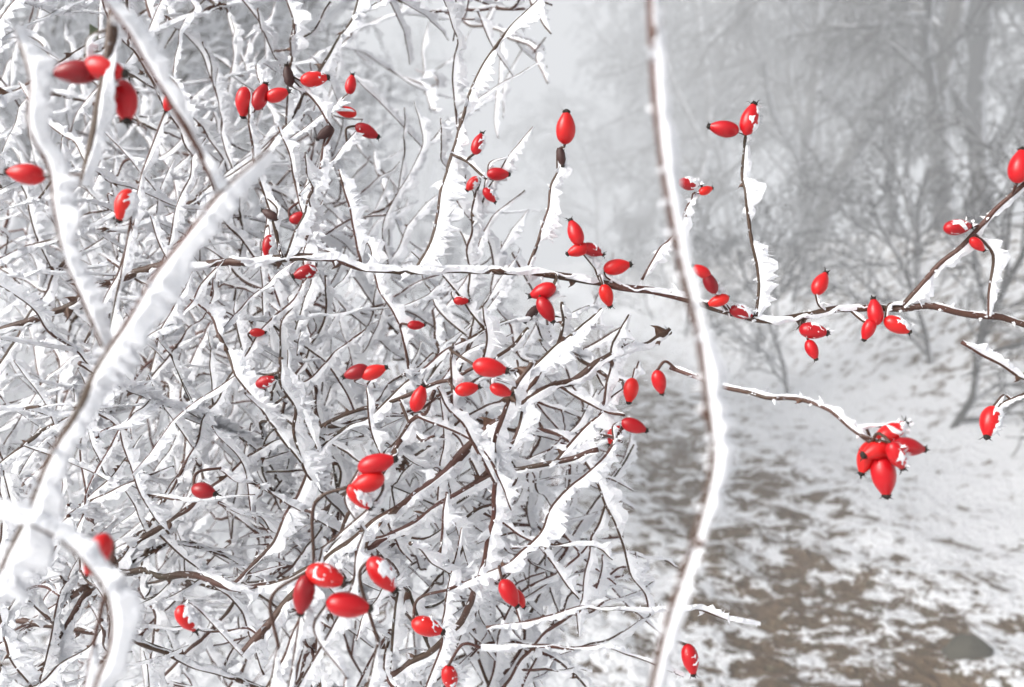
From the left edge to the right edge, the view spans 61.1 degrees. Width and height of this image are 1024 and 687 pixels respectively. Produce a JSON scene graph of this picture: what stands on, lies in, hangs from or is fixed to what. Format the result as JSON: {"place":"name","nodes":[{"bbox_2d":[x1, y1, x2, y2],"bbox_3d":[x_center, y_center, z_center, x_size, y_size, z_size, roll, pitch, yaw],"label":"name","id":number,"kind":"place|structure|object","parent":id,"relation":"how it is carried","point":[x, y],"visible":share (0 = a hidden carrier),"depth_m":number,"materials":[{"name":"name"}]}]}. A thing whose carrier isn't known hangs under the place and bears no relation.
{"place":"outdoors","nodes":[
{"label":"outdoors","id":0,"kind":"place"},
{"bbox_2d":[0,220,1023,686],"bbox_3d":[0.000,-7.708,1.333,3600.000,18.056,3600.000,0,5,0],"label":"ground","id":1,"kind":"structure","parent":0,"point":[822,562],"depth_m":5.04,"materials":[{"name":"white snow"}]},
{"bbox_2d":[1,0,10,31],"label":"frosted tree","id":2,"kind":"object","parent":1,"relation":"on","point":[3,2],"visible":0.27,"depth_m":3.13,"materials":[{"name":"white plant"}]},
{"bbox_2d":[0,0,74,307],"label":"frosted tree","id":3,"kind":"object","parent":1,"relation":"on","point":[15,145],"visible":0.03,"depth_m":11.79,"materials":[{"name":"white plant"}]},
{"bbox_2d":[0,1,188,206],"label":"frosted tree","id":4,"kind":"object","parent":1,"relation":"on","point":[183,57],"depth_m":16.07,"materials":[{"name":"white plant"}]},
{"bbox_2d":[10,0,245,319],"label":"frosted tree","id":5,"kind":"object","parent":1,"relation":"on","point":[89,16],"depth_m":12.08,"materials":[{"name":"white plant"}]},
{"bbox_2d":[0,0,377,379],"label":"frosted tree","id":6,"kind":"object","parent":1,"relation":"on","point":[59,23],"visible":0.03,"depth_m":6.55,"materials":[{"name":"white plant"}]},
{"bbox_2d":[0,0,430,377],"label":"frosted tree","id":7,"kind":"object","parent":1,"relation":"on","point":[135,138],"visible":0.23,"depth_m":3.80,"materials":[{"name":"white plant"}]},
{"bbox_2d":[93,0,340,277],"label":"frosted tree","id":8,"kind":"object","parent":1,"relation":"on","point":[228,254],"visible":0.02,"depth_m":22.08,"materials":[{"name":"white plant"}]},
{"bbox_2d":[85,12,366,234],"bbox_3d":[-9.106,-7.935,28.352,8.396,12.373,6.676,-1,5,-12],"label":"frosted tree","id":9,"kind":"object","parent":1,"relation":"on","point":[307,146],"visible":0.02,"depth_m":29.07,"materials":[{"name":"white plant"}]},
{"bbox_2d":[76,0,450,441],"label":"frosted tree","id":10,"kind":"object","parent":1,"relation":"on","point":[362,95],"visible":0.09,"depth_m":7.41,"materials":[{"name":"white plant"}]},
{"bbox_2d":[279,1,420,237],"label":"frosted tree","id":11,"kind":"object","parent":1,"relation":"on","point":[348,125],"visible":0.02,"depth_m":37.64,"materials":[{"name":"white plant"}]},
{"bbox_2d":[306,1,480,239],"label":"frosted tree","id":12,"kind":"object","parent":1,"relation":"on","point":[403,60],"visible":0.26,"depth_m":34.07,"materials":[{"name":"white plant"}]},
{"bbox_2d":[345,35,454,276],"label":"frosted tree","id":13,"kind":"object","parent":1,"relation":"on","point":[395,233],"visible":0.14,"depth_m":49.24,"materials":[{"name":"white plant"}]},
{"bbox_2d":[312,195,530,379],"bbox_3d":[-1.103,-0.401,8.979,2.474,2.294,2.110,3,6,27],"label":"tree","id":14,"kind":"object","parent":1,"relation":"on","point":[448,259],"visible":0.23,"depth_m":8.98,"materials":[{"name":"white plant"}]},
{"bbox_2d":[386,236,467,297],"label":"tree","id":15,"kind":"object","parent":1,"relation":"on","point":[462,256],"visible":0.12,"depth_m":30.10,"materials":[{"name":"white plant"}]},
{"bbox_2d":[365,205,517,351],"bbox_3d":[-1.085,-0.976,13.772,2.344,2.548,2.749,0,5,2],"label":"tree","id":16,"kind":"object","parent":1,"relation":"on","point":[424,243],"visible":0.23,"depth_m":14.16,"materials":[{"name":"white plant"}]},
{"bbox_2d":[368,19,516,277],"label":"frosted tree","id":17,"kind":"object","parent":1,"relation":"on","point":[433,154],"visible":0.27,"depth_m":50.57,"materials":[{"name":"white plant"}]},
{"bbox_2d":[400,107,500,245],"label":"frosted tree","id":18,"kind":"object","parent":1,"relation":"on","point":[441,178],"visible":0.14,"depth_m":69.79,"materials":[{"name":"white plant"}]},
{"bbox_2d":[406,226,516,312],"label":"tree","id":19,"kind":"object","parent":1,"relation":"on","point":[429,234],"visible":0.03,"depth_m":21.64,"materials":[{"name":"white plant"}]},
{"bbox_2d":[0,0,1023,686],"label":"rose bush hoar frost","id":20,"kind":"object","parent":1,"relation":"on","point":[36,558],"visible":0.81,"depth_m":0.61},
{"bbox_2d":[0,0,1023,686],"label":"rose bush","id":21,"kind":"object","parent":1,"relation":"on","point":[110,30],"depth_m":0.59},
{"bbox_2d":[262,66,565,320],"bbox_3d":[-0.062,-0.096,0.576,0.192,0.168,0.069,0,5,0],"label":"withered leaf","id":22,"kind":"object","parent":21,"relation":"hanging from","point":[325,132],"visible":0.94,"depth_m":0.55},
{"bbox_2d":[0,0,1023,686],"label":"thorns","id":23,"kind":"object","parent":21,"relation":"attached to","point":[402,468],"visible":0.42,"depth_m":0.60},
{"bbox_2d":[6,55,1023,686],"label":"rose hips","id":24,"kind":"object","parent":21,"relation":"hanging from","point":[880,463],"visible":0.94,"depth_m":0.50,"materials":[{"name":"red plant"}]},
{"bbox_2d":[3,62,1023,678],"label":"rose hip tips","id":25,"kind":"object","parent":24,"relation":"attached to","point":[423,384],"visible":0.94,"depth_m":0.50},
{"bbox_2d":[529,131,633,263],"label":"tree","id":26,"kind":"object","parent":1,"relation":"on","point":[586,192],"visible":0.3,"depth_m":89.45,"materials":[{"name":"grey plant"}]},
{"bbox_2d":[491,63,681,268],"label":"tree","id":27,"kind":"object","parent":1,"relation":"on","point":[551,149],"visible":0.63,"depth_m":47.11,"materials":[{"name":"grey plant"}]},
{"bbox_2d":[580,238,632,309],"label":"tree","id":28,"kind":"object","parent":1,"relation":"on","point":[604,259],"visible":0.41,"depth_m":26.32,"materials":[{"name":"grey plant"}]},
{"bbox_2d":[582,206,657,296],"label":"tree","id":29,"kind":"object","parent":1,"relation":"on","point":[623,274],"visible":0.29,"depth_m":30.17,"materials":[{"name":"grey plant"}]},
{"bbox_2d":[585,209,656,318],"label":"tree","id":30,"kind":"object","parent":1,"relation":"on","point":[630,244],"visible":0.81,"depth_m":20.05,"materials":[{"name":"grey plant"}]},
{"bbox_2d":[609,194,669,288],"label":"tree","id":31,"kind":"object","parent":1,"relation":"on","point":[652,232],"visible":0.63,"depth_m":21.80,"materials":[{"name":"grey plant"}]},
{"bbox_2d":[574,82,708,255],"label":"tree","id":32,"kind":"object","parent":1,"relation":"on","point":[649,205],"visible":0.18,"depth_m":64.13,"materials":[{"name":"grey plant"}]},
{"bbox_2d":[562,0,786,200],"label":"tree","id":33,"kind":"object","parent":1,"relation":"on","point":[612,177],"visible":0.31,"depth_m":33.71,"materials":[{"name":"grey plant"}]},
{"bbox_2d":[589,2,773,251],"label":"tree","id":34,"kind":"object","parent":1,"relation":"on","point":[630,110],"visible":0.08,"depth_m":50.30,"materials":[{"name":"grey plant"}]},
{"bbox_2d":[657,213,756,337],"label":"tree","id":35,"kind":"object","parent":1,"relation":"on","point":[688,322],"visible":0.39,"depth_m":14.97,"materials":[{"name":"grey plant"}]},
{"bbox_2d":[610,0,806,247],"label":"tree","id":36,"kind":"object","parent":1,"relation":"on","point":[727,163],"visible":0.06,"depth_m":39.17,"materials":[{"name":"grey plant"}]},
{"bbox_2d":[652,149,782,315],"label":"tree","id":37,"kind":"object","parent":1,"relation":"on","point":[710,205],"visible":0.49,"depth_m":16.11,"materials":[{"name":"grey plant"}]},
{"bbox_2d":[580,0,897,272],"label":"tree","id":38,"kind":"object","parent":1,"relation":"on","point":[700,17],"visible":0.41,"depth_m":28.36,"materials":[{"name":"grey plant"}]},
{"bbox_2d":[676,196,821,393],"bbox_3d":[2.439,-0.465,8.897,1.594,2.144,1.151,-2,5,-24],"label":"tree","id":39,"kind":"object","parent":1,"relation":"on","point":[769,356],"visible":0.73,"depth_m":8.89,"materials":[{"name":"grey plant"}]},
{"bbox_2d":[672,164,839,343],"bbox_3d":[3.580,-1.246,12.561,2.399,2.620,1.844,1,5,8],"label":"tree","id":40,"kind":"object","parent":1,"relation":"on","point":[792,225],"visible":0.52,"depth_m":12.20,"materials":[{"name":"grey plant"}]},
{"bbox_2d":[713,1,914,242],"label":"tree","id":41,"kind":"object","parent":1,"relation":"on","point":[825,140],"visible":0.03,"depth_m":45.16,"materials":[{"name":"grey plant"}]},
{"bbox_2d":[668,0,966,231],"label":"tree","id":42,"kind":"object","parent":1,"relation":"on","point":[767,121],"visible":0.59,"depth_m":20.67,"materials":[{"name":"grey plant"}]},
{"bbox_2d":[770,120,891,302],"bbox_3d":[4.774,-1.878,13.041,2.014,2.708,1.454,-3,6,-28],"label":"tree","id":43,"kind":"object","parent":1,"relation":"on","point":[800,195],"visible":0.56,"depth_m":12.90,"materials":[{"name":"grey plant"}]},
{"bbox_2d":[721,0,941,238],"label":"tree","id":44,"kind":"object","parent":1,"relation":"on","point":[818,143],"visible":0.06,"depth_m":31.47,"materials":[{"name":"grey plant"}]},
{"bbox_2d":[659,0,1023,230],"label":"tree","id":45,"kind":"object","parent":1,"relation":"on","point":[921,22],"visible":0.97,"depth_m":11.84,"materials":[{"name":"grey plant"}]},
{"bbox_2d":[696,0,1012,234],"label":"tree","id":46,"kind":"object","parent":1,"relation":"on","point":[859,97],"visible":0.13,"depth_m":23.52,"materials":[{"name":"grey plant"}]},
{"bbox_2d":[752,53,977,299],"bbox_3d":[4.080,-1.857,9.862,2.028,2.882,2.638,4,6,35],"label":"tree","id":47,"kind":"object","parent":1,"relation":"on","point":[899,123],"visible":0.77,"depth_m":9.87,"materials":[{"name":"grey plant"}]},
{"bbox_2d":[788,127,979,364],"bbox_3d":[3.426,-0.862,8.100,1.678,2.257,1.212,0,5,4],"label":"tree","id":48,"kind":"object","parent":1,"relation":"on","point":[925,336],"visible":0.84,"depth_m":8.07,"materials":[{"name":"grey plant"}]},
{"bbox_2d":[767,0,1023,224],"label":"tree","id":49,"kind":"object","parent":1,"relation":"on","point":[973,102],"visible":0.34,"depth_m":13.64,"materials":[{"name":"grey plant"}]},
{"bbox_2d":[772,0,1023,250],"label":"tree","id":50,"kind":"object","parent":1,"relation":"on","point":[863,130],"visible":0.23,"depth_m":16.30,"materials":[{"name":"grey plant"}]},
{"bbox_2d":[804,0,991,47],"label":"tree","id":51,"kind":"object","parent":1,"relation":"on","point":[831,8],"visible":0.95,"depth_m":10.90,"materials":[{"name":"grey plant"}]},
{"bbox_2d":[799,0,1020,149],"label":"tree","id":52,"kind":"object","parent":1,"relation":"on","point":[953,80],"depth_m":25.66,"materials":[{"name":"grey plant"}]},
{"bbox_2d":[896,0,1023,133],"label":"tree","id":53,"kind":"object","parent":1,"relation":"on","point":[998,19],"visible":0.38,"depth_m":12.90,"materials":[{"name":"grey plant"}]},
{"bbox_2d":[902,77,1023,428],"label":"tree","id":54,"kind":"object","parent":1,"relation":"on","point":[1009,274],"visible":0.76,"depth_m":5.96,"materials":[{"name":"grey plant"}]},
{"bbox_2d":[942,633,993,660],"bbox_3d":[1.664,1.136,3.162,0.179,0.160,0.132,0,5,0],"label":"stone","id":55,"kind":"object","parent":1,"relation":"on","point":[961,646],"visible":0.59,"depth_m":3.12,"materials":[{"name":"grey stone"}]},
{"bbox_2d":[934,2,1023,222],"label":"tree","id":56,"kind":"object","parent":1,"relation":"on","point":[1010,136],"visible":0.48,"depth_m":18.03,"materials":[{"name":"grey plant"}]},
{"bbox_2d":[956,299,1023,405],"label":"tree","id":57,"kind":"object","parent":1,"relation":"on","point":[1012,335],"visible":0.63,"depth_m":6.35,"materials":[{"name":"grey plant"}]},
{"bbox_2d":[960,178,1023,455],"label":"tree","id":58,"kind":"object","parent":1,"relation":"on","point":[994,367],"visible":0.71,"depth_m":5.04,"materials":[{"name":"grey plant"}]},
{"bbox_2d":[1001,0,1022,12],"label":"tree","id":59,"kind":"object","parent":1,"relation":"on","point":[1019,1],"visible":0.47,"depth_m":16.80,"materials":[{"name":"grey plant"}]},
{"bbox_2d":[0,0,1023,267],"label":"sky","id":60,"kind":"structure","parent":0,"point":[559,55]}
]}

